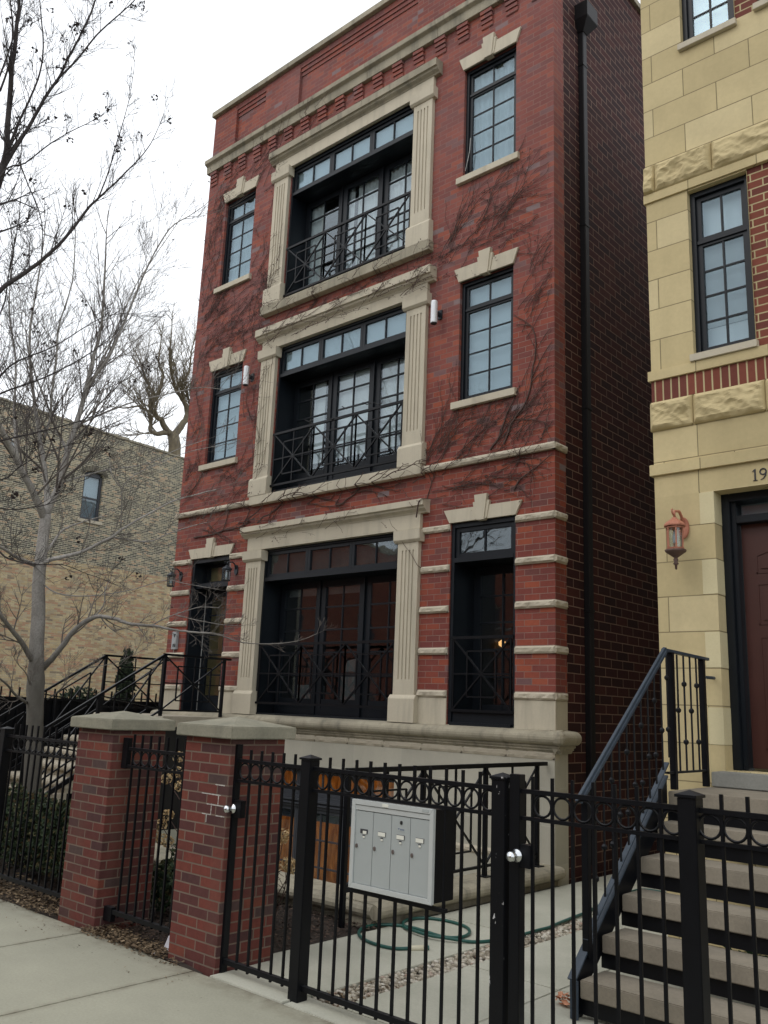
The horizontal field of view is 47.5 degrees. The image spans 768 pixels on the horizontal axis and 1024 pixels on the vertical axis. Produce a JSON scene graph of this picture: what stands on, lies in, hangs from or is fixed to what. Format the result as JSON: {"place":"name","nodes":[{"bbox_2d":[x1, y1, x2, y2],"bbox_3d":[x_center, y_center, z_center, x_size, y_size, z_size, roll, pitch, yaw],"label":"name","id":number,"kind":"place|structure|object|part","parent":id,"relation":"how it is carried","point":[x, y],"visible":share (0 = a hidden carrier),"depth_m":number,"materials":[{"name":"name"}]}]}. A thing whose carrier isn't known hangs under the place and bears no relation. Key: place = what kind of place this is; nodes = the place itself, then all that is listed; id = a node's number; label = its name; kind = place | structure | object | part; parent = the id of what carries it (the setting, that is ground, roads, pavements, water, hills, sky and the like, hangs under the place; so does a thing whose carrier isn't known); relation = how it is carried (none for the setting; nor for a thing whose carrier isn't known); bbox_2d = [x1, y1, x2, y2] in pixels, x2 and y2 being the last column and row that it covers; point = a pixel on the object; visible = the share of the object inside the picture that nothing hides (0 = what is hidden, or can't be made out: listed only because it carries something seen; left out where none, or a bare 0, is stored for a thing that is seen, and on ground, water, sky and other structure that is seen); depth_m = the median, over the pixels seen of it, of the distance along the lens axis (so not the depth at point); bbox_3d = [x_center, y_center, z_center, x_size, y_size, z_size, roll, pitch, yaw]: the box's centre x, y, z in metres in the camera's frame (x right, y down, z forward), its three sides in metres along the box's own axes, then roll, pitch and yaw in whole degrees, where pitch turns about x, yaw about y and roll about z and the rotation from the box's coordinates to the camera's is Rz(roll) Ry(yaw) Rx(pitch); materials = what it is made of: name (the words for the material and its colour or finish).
{"place":"outdoors","nodes":[
{"label":"outdoors","id":0,"kind":"place"},
{"bbox_2d":[0,397,183,701],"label":"tan brick building","id":1,"kind":"structure","parent":0,"point":[99,491],"depth_m":31.91,"materials":[{"name":"brick"}]},
{"bbox_2d":[80,471,101,521],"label":"window","id":2,"kind":"structure","parent":1,"relation":"in","point":[92,486],"depth_m":32.41,"materials":[{"name":"grey glass"}]},
{"bbox_2d":[0,899,333,1023],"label":"sidewalk","id":3,"kind":"structure","parent":0,"point":[60,976],"depth_m":5.26,"materials":[{"name":"concrete"}]},
{"bbox_2d":[58,711,175,930],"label":"brick pillar","id":4,"kind":"structure","parent":3,"relation":"on","point":[93,858],"depth_m":6.83,"materials":[{"name":"brick"}]},
{"bbox_2d":[0,724,77,898],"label":"iron fence panel","id":5,"kind":"object","parent":4,"relation":"attached to","point":[19,881],"visible":0.88,"depth_m":7.52,"materials":[{"name":"black metal"}]},
{"bbox_2d":[0,849,375,973],"bbox_3d":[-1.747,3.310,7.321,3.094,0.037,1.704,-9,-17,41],"label":"bark mulch","id":6,"kind":"object","parent":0,"point":[275,937],"visible":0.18,"depth_m":6.83,"materials":[{"name":"brown soil bark mulch"}]},
{"bbox_2d":[0,726,13,832],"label":"fence post","id":7,"kind":"object","parent":6,"relation":"on","point":[5,743],"visible":0.95,"depth_m":8.04,"materials":[{"name":"black metal"}]},
{"bbox_2d":[0,776,70,880],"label":"yew shrub","id":8,"kind":"object","parent":6,"relation":"on","point":[53,840],"visible":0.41,"depth_m":8.14,"materials":[{"name":"green plant"}]},
{"bbox_2d":[0,686,158,800],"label":"side fence","id":9,"kind":"object","parent":6,"relation":"on","point":[61,704],"visible":0.12,"depth_m":13.34,"materials":[{"name":"black metal"}]},
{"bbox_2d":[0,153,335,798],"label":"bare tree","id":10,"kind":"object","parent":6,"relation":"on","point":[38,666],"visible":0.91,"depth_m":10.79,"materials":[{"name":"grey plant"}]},
{"bbox_2d":[153,751,182,866],"bbox_3d":[-1.828,2.769,7.627,1.209,1.290,0.627,-9,-17,41],"label":"dried hydrangea","id":11,"kind":"object","parent":6,"relation":"on","point":[168,810],"visible":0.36,"depth_m":7.85,"materials":[{"name":"brown plant"}]},
{"bbox_2d":[150,844,278,912],"bbox_3d":[-1.427,2.871,7.052,1.347,0.843,0.698,-9,-17,41],"label":"yew shrub","id":12,"kind":"object","parent":6,"relation":"on","point":[169,882],"visible":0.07,"depth_m":7.14,"materials":[{"name":"green plant"}]},
{"bbox_2d":[168,717,295,976],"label":"brick pillar","id":13,"kind":"structure","parent":6,"relation":"on","point":[199,891],"depth_m":5.94,"materials":[{"name":"brick"}]},
{"bbox_2d":[103,734,186,934],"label":"iron fence panel","id":14,"kind":"structure","parent":13,"relation":"attached to","point":[110,912],"depth_m":6.44,"materials":[{"name":"black metal"}]},
{"bbox_2d":[276,828,294,913],"bbox_3d":[-0.783,2.841,6.664,0.441,0.795,0.276,-9,-17,41],"label":"dried hydrangea","id":15,"kind":"object","parent":6,"relation":"on","point":[285,839],"visible":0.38,"depth_m":6.66,"materials":[{"name":"brown plant"}]},
{"bbox_2d":[0,0,639,456],"label":"sky","id":16,"kind":"structure","parent":0,"point":[216,51],"materials":[{"name":"white"}]},
{"bbox_2d":[210,874,767,1023],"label":"yard path","id":17,"kind":"structure","parent":0,"point":[263,987],"depth_m":5.80,"materials":[{"name":"concrete"}]},
{"bbox_2d":[287,755,321,1002],"bbox_3d":[-0.488,2.221,5.328,0.101,1.432,0.101,-9,-17,41],"label":"fence post","id":18,"kind":"object","parent":17,"relation":"on","point":[302,899],"visible":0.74,"depth_m":5.29,"materials":[{"name":"black metal"}]},
{"bbox_2d":[219,744,300,986],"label":"iron gate","id":19,"kind":"structure","parent":18,"relation":"attached to","point":[236,808],"depth_m":5.63,"materials":[{"name":"metal"}]},
{"bbox_2d":[489,772,509,1023],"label":"fence post","id":20,"kind":"object","parent":17,"relation":"on","point":[499,925],"visible":0.85,"depth_m":4.38,"materials":[{"name":"black metal"}]},
{"bbox_2d":[301,757,491,1023],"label":"iron fence panel","id":21,"kind":"object","parent":20,"relation":"attached to","point":[361,1008],"visible":0.95,"depth_m":4.82,"materials":[{"name":"black metal"}]},
{"bbox_2d":[348,798,454,905],"bbox_3d":[0.097,1.905,4.952,0.610,0.486,0.203,-9,-17,41],"label":"mailbox unit","id":22,"kind":"object","parent":21,"relation":"attached to","point":[396,850],"visible":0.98,"depth_m":4.84,"materials":[{"name":"grey paint"}]},
{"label":"mailbox door","id":23,"kind":"part","parent":22,"relation":"part of","materials":[{"name":"grey paint"}]},
{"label":"mailbox door","id":24,"kind":"part","parent":22,"relation":"part of","materials":[{"name":"grey paint"}]},
{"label":"mailbox door","id":25,"kind":"part","parent":22,"relation":"part of","materials":[{"name":"grey paint"}]},
{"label":"mailbox door","id":26,"kind":"part","parent":22,"relation":"part of","materials":[{"name":"grey paint"}]},
{"bbox_2d":[357,888,666,950],"bbox_3d":[1.405,3.484,7.540,3.787,0.047,0.861,11,-15,-34],"label":"garden hose","id":27,"kind":"object","parent":17,"relation":"on","point":[417,930],"visible":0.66,"depth_m":6.83,"materials":[{"name":"green rubber"}]},
{"bbox_2d":[555,991,569,1004],"bbox_3d":[1.086,2.941,5.279,0.094,0.081,0.125,7,-13,-19],"label":"snack wrapper","id":28,"kind":"object","parent":17,"relation":"on","point":[560,995],"visible":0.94,"depth_m":5.27,"materials":[{"name":"orange plastic"}]},
{"bbox_2d":[567,647,767,1023],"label":"staircase","id":29,"kind":"structure","parent":17,"relation":"on","point":[742,972],"depth_m":5.40,"materials":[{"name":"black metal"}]},
{"bbox_2d":[723,946,767,957],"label":"mossy growth","id":30,"kind":"object","parent":29,"relation":"on","point":[750,952],"visible":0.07,"depth_m":6.25,"materials":[{"name":"green plant"}]},
{"bbox_2d":[674,790,711,1023],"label":"fence post","id":31,"kind":"object","parent":17,"relation":"on","point":[695,951],"visible":1,"depth_m":3.76,"materials":[{"name":"black metal"}]},
{"bbox_2d":[506,774,677,1023],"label":"iron gate","id":32,"kind":"structure","parent":31,"relation":"attached to","point":[520,856],"depth_m":4.20,"materials":[{"name":"metal"}]},
{"bbox_2d":[699,794,767,1023],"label":"iron fence panel","id":33,"kind":"object","parent":31,"relation":"attached to","point":[748,815],"visible":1,"depth_m":3.69,"materials":[{"name":"black metal"}]},
{"label":"ground","id":34,"kind":"structure","parent":0,"visible":0},
{"bbox_2d":[59,648,136,700],"bbox_3d":[-4.729,3.511,14.410,1.030,2.613,1.698,-9,-17,41],"label":"evergreen tree","id":35,"kind":"object","parent":34,"relation":"on","point":[121,676],"visible":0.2,"depth_m":14.71,"materials":[{"name":"green plant"}]},
{"bbox_2d":[0,653,231,830],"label":"stone entrance stairs","id":36,"kind":"structure","parent":34,"relation":"on","point":[164,658],"depth_m":12.28,"materials":[{"name":"stone"}]},
{"bbox_2d":[90,293,198,455],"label":"bare tree","id":37,"kind":"object","parent":34,"relation":"on","point":[152,403],"visible":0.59,"depth_m":40.94,"materials":[{"name":"brown plant"}]},
{"bbox_2d":[154,829,565,929],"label":"areaway curb","id":38,"kind":"structure","parent":34,"relation":"on","point":[542,878],"depth_m":7.66,"materials":[{"name":"concrete"}]},
{"bbox_2d":[338,762,547,928],"bbox_3d":[0.696,2.982,8.130,0.110,1.215,3.090,-9,-17,41],"label":"areaway railing","id":39,"kind":"object","parent":38,"relation":"on","point":[423,769],"visible":0.52,"depth_m":8.14,"materials":[{"name":"black metal"}]},
{"bbox_2d":[150,0,664,885],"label":"brick row house","id":40,"kind":"structure","parent":34,"relation":"on","point":[500,628],"depth_m":11.96,"materials":[{"name":"brick"}]},
{"bbox_2d":[167,568,182,586],"bbox_3d":[-3.478,1.086,14.469,0.160,0.319,0.270,-9,-17,41],"label":"wall lantern","id":41,"kind":"object","parent":40,"relation":"attached to","point":[172,576],"depth_m":14.41,"materials":[{"name":"black metal"}]},
{"bbox_2d":[171,631,178,652],"bbox_3d":[-3.424,2.148,14.288,0.159,0.464,0.064,-9,-17,41],"label":"intercom box","id":42,"kind":"object","parent":40,"relation":"attached to","point":[174,644],"visible":0.9,"depth_m":14.28,"materials":[{"name":"grey plastic"}]},
{"bbox_2d":[196,589,226,710],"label":"front door","id":43,"kind":"structure","parent":40,"relation":"in","point":[201,705],"depth_m":14.22,"materials":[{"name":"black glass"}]},
{"bbox_2d":[205,563,228,582],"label":"transom window","id":44,"kind":"structure","parent":40,"relation":"in","point":[216,573],"depth_m":14.51,"materials":[{"name":"black glass"}]},
{"bbox_2d":[207,364,242,463],"bbox_3d":[-2.621,-1.634,14.751,0.830,1.660,0.130,-9,-17,41],"label":"window","id":45,"kind":"structure","parent":40,"relation":"in","point":[225,401],"depth_m":14.85,"materials":[{"name":"black glass"}]},
{"bbox_2d":[222,561,237,581],"bbox_3d":[-2.392,0.917,13.524,0.160,0.319,0.270,-9,-17,41],"label":"wall lantern","id":46,"kind":"object","parent":40,"relation":"attached to","point":[226,568],"depth_m":13.47,"materials":[{"name":"black metal"}]},
{"bbox_2d":[222,190,255,284],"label":"window","id":47,"kind":"structure","parent":40,"relation":"in","point":[238,244],"depth_m":15.60,"materials":[{"name":"black glass"}]},
{"bbox_2d":[243,366,253,385],"bbox_3d":[-2.212,-2.205,14.242,0.092,0.327,0.186,-9,-17,41],"label":"cylinder sconce","id":48,"kind":"object","parent":40,"relation":"attached to","point":[246,380],"visible":0.89,"depth_m":14.18,"materials":[{"name":"white metal"}]},
{"bbox_2d":[177,88,346,519],"bbox_3d":[-2.116,-3.448,14.472,3.633,7.236,0.212,-9,-17,41],"label":"dead vine","id":49,"kind":"object","parent":40,"relation":"attached to","point":[224,293],"visible":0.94,"depth_m":14.96,"materials":[{"name":"brown plant"}]},
{"bbox_2d":[274,580,321,714],"bbox_3d":[-1.264,1.997,12.899,0.882,1.924,0.082,-9,-17,41],"label":"glazed door","id":50,"kind":"structure","parent":40,"relation":"in","point":[288,709],"depth_m":12.89,"materials":[{"name":"black glass"}]},
{"bbox_2d":[289,371,333,487],"bbox_3d":[-1.133,-1.215,13.623,0.882,1.854,0.082,-9,-17,41],"label":"glazed door","id":51,"kind":"structure","parent":40,"relation":"in","point":[328,377],"depth_m":13.65,"materials":[{"name":"black glass"}]},
{"bbox_2d":[302,186,343,289],"bbox_3d":[-1.005,-4.354,14.331,0.882,1.854,0.082,-9,-17,41],"label":"glazed door","id":52,"kind":"structure","parent":40,"relation":"in","point":[339,193],"depth_m":14.43,"materials":[{"name":"black glass"}]},
{"bbox_2d":[265,536,397,581],"bbox_3d":[-0.757,0.685,12.391,2.650,0.450,0.125,-9,-17,41],"label":"transom window","id":53,"kind":"structure","parent":40,"relation":"in","point":[377,554],"depth_m":12.35,"materials":[{"name":"black glass"}]},
{"bbox_2d":[193,224,478,552],"bbox_3d":[-0.959,-2.193,13.081,5.808,5.564,0.224,-9,-17,41],"label":"dead vine","id":54,"kind":"object","parent":40,"relation":"attached to","point":[327,319],"visible":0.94,"depth_m":12.78,"materials":[{"name":"brown plant"}]},
{"bbox_2d":[279,767,393,883],"bbox_3d":[-0.794,4.267,11.586,2.700,1.610,0.314,-9,-17,41],"label":"basement window","id":55,"kind":"structure","parent":40,"relation":"in","point":[332,851],"depth_m":11.61,"materials":[{"name":"black glass"}]},
{"bbox_2d":[315,576,366,716],"bbox_3d":[-0.609,1.893,12.321,0.882,1.924,0.070,-9,-17,41],"label":"glazed door","id":56,"kind":"structure","parent":40,"relation":"in","point":[319,710],"depth_m":12.29,"materials":[{"name":"black glass"}]},
{"bbox_2d":[280,309,406,379],"bbox_3d":[-0.620,-2.503,13.103,2.630,0.470,0.125,-9,-17,41],"label":"transom window","id":57,"kind":"structure","parent":40,"relation":"in","point":[388,330],"depth_m":13.06,"materials":[{"name":"clear glass"}]},
{"bbox_2d":[328,358,375,479],"bbox_3d":[-0.478,-1.319,13.045,0.882,1.854,0.070,-9,-17,41],"label":"glazed door","id":58,"kind":"structure","parent":40,"relation":"in","point":[371,364],"depth_m":13.06,"materials":[{"name":"black glass"}]},
{"bbox_2d":[293,109,413,198],"bbox_3d":[-0.492,-5.642,13.810,2.630,0.470,0.125,-9,-17,41],"label":"transom window","id":59,"kind":"structure","parent":40,"relation":"in","point":[390,136],"depth_m":13.76,"materials":[{"name":"clear glass"}]},
{"bbox_2d":[339,165,384,273],"bbox_3d":[-0.350,-4.457,13.752,0.882,1.854,0.070,-9,-17,41],"label":"glazed door","id":60,"kind":"structure","parent":40,"relation":"in","point":[380,172],"depth_m":13.83,"materials":[{"name":"black glass"}]},
{"bbox_2d":[360,574,396,718],"bbox_3d":[0.054,1.792,11.751,0.882,1.924,0.082,-9,-17,41],"label":"glazed door","id":61,"kind":"structure","parent":40,"relation":"in","point":[371,580],"depth_m":11.91,"materials":[{"name":"black glass"}]},
{"bbox_2d":[371,350,404,470],"bbox_3d":[0.185,-1.420,12.475,0.882,1.854,0.082,-9,-17,41],"label":"glazed door","id":62,"kind":"structure","parent":40,"relation":"in","point":[379,378],"depth_m":12.65,"materials":[{"name":"black glass"}]},
{"bbox_2d":[381,153,411,257],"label":"glazed door","id":63,"kind":"structure","parent":40,"relation":"in","point":[403,161],"depth_m":13.41,"materials":[{"name":"black glass"}]},
{"bbox_2d":[430,300,442,324],"bbox_3d":[0.701,-2.659,11.704,0.092,0.327,0.186,-9,-17,41],"label":"cylinder sconce","id":64,"kind":"object","parent":40,"relation":"attached to","point":[435,313],"visible":1,"depth_m":11.64,"materials":[{"name":"white metal"}]},
{"bbox_2d":[389,135,553,567],"bbox_3d":[1.112,-2.080,11.175,2.438,5.658,0.203,-9,-17,41],"label":"dead vine","id":65,"kind":"object","parent":40,"relation":"attached to","point":[520,411],"visible":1,"depth_m":10.88,"materials":[{"name":"brown plant"}]},
{"bbox_2d":[456,521,513,557],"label":"transom window","id":66,"kind":"structure","parent":40,"relation":"in","point":[501,541],"depth_m":10.87,"materials":[{"name":"black glass"}]},
{"bbox_2d":[460,267,512,399],"bbox_3d":[1.375,-2.270,11.274,0.840,1.670,0.130,-9,-17,41],"label":"window","id":67,"kind":"structure","parent":40,"relation":"in","point":[487,301],"depth_m":11.34,"materials":[{"name":"clear glass"}]},
{"bbox_2d":[465,47,515,174],"bbox_3d":[2.200,-5.251,12.738,0.860,1.690,2.210,-9,-17,41],"label":"window","id":68,"kind":"structure","parent":40,"relation":"in","point":[491,87],"depth_m":12.07,"materials":[{"name":"clear glass"}]},
{"bbox_2d":[472,564,513,710],"bbox_3d":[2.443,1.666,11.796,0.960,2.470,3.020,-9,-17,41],"label":"glazed door","id":69,"kind":"structure","parent":40,"relation":"in","point":[493,585],"depth_m":11.22,"materials":[{"name":"black glass"}]},
{"bbox_2d":[640,0,767,955],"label":"yellow stone house","id":70,"kind":"structure","parent":34,"relation":"on","point":[705,108],"depth_m":7.70,"materials":[{"name":"yellow limestone"},{"name":"red brick"},{"name":"asphalt"}]},
{"bbox_2d":[664,508,688,569],"bbox_3d":[2.488,0.233,7.398,0.183,0.533,0.282,-9,-17,41],"label":"wall lantern","id":71,"kind":"object","parent":70,"relation":"attached to","point":[674,523],"depth_m":7.33,"materials":[{"name":"orange metal"}]},
{"bbox_2d":[682,0,733,41],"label":"window","id":72,"kind":"structure","parent":70,"relation":"in","point":[698,16],"depth_m":8.54,"materials":[{"name":"black glass"}]},
{"bbox_2d":[690,174,755,352],"bbox_3d":[3.764,-2.003,8.626,0.540,1.625,2.210,-9,-17,41],"label":"window","id":73,"kind":"structure","parent":70,"relation":"in","point":[720,233],"depth_m":7.91,"materials":[{"name":"clear glass"}]},
{"bbox_2d":[741,522,767,768],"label":"front door","id":74,"kind":"structure","parent":70,"relation":"in","point":[754,536],"depth_m":7.24,"materials":[{"name":"brown wood"}]},
{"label":"parkway","id":75,"kind":"structure","parent":0,"visible":0},
{"bbox_2d":[0,0,177,592],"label":"bare tree","id":76,"kind":"object","parent":75,"relation":"on","point":[7,155],"visible":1,"depth_m":8.73,"materials":[{"name":"brown plant"}]},
{"label":"gravel bed","id":77,"kind":"structure","parent":0,"visible":0},
{"bbox_2d":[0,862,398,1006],"bbox_3d":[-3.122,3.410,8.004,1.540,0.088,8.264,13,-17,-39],"label":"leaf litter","id":78,"kind":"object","parent":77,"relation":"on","point":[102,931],"visible":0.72,"depth_m":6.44,"materials":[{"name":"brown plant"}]},
{"bbox_2d":[162,935,169,951],"bbox_3d":[-1.489,2.985,6.045,0.092,0.120,0.024,-6,-15,33],"label":"plastic scrap","id":79,"kind":"object","parent":78,"relation":"on","point":[167,944],"visible":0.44,"depth_m":6.04,"materials":[{"name":"white plastic"}]},
{"bbox_2d":[313,920,581,1006],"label":"river pebbles","id":80,"kind":"object","parent":77,"relation":"on","point":[468,959],"visible":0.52,"depth_m":5.94,"materials":[{"name":"grey gravel"}]}
]}

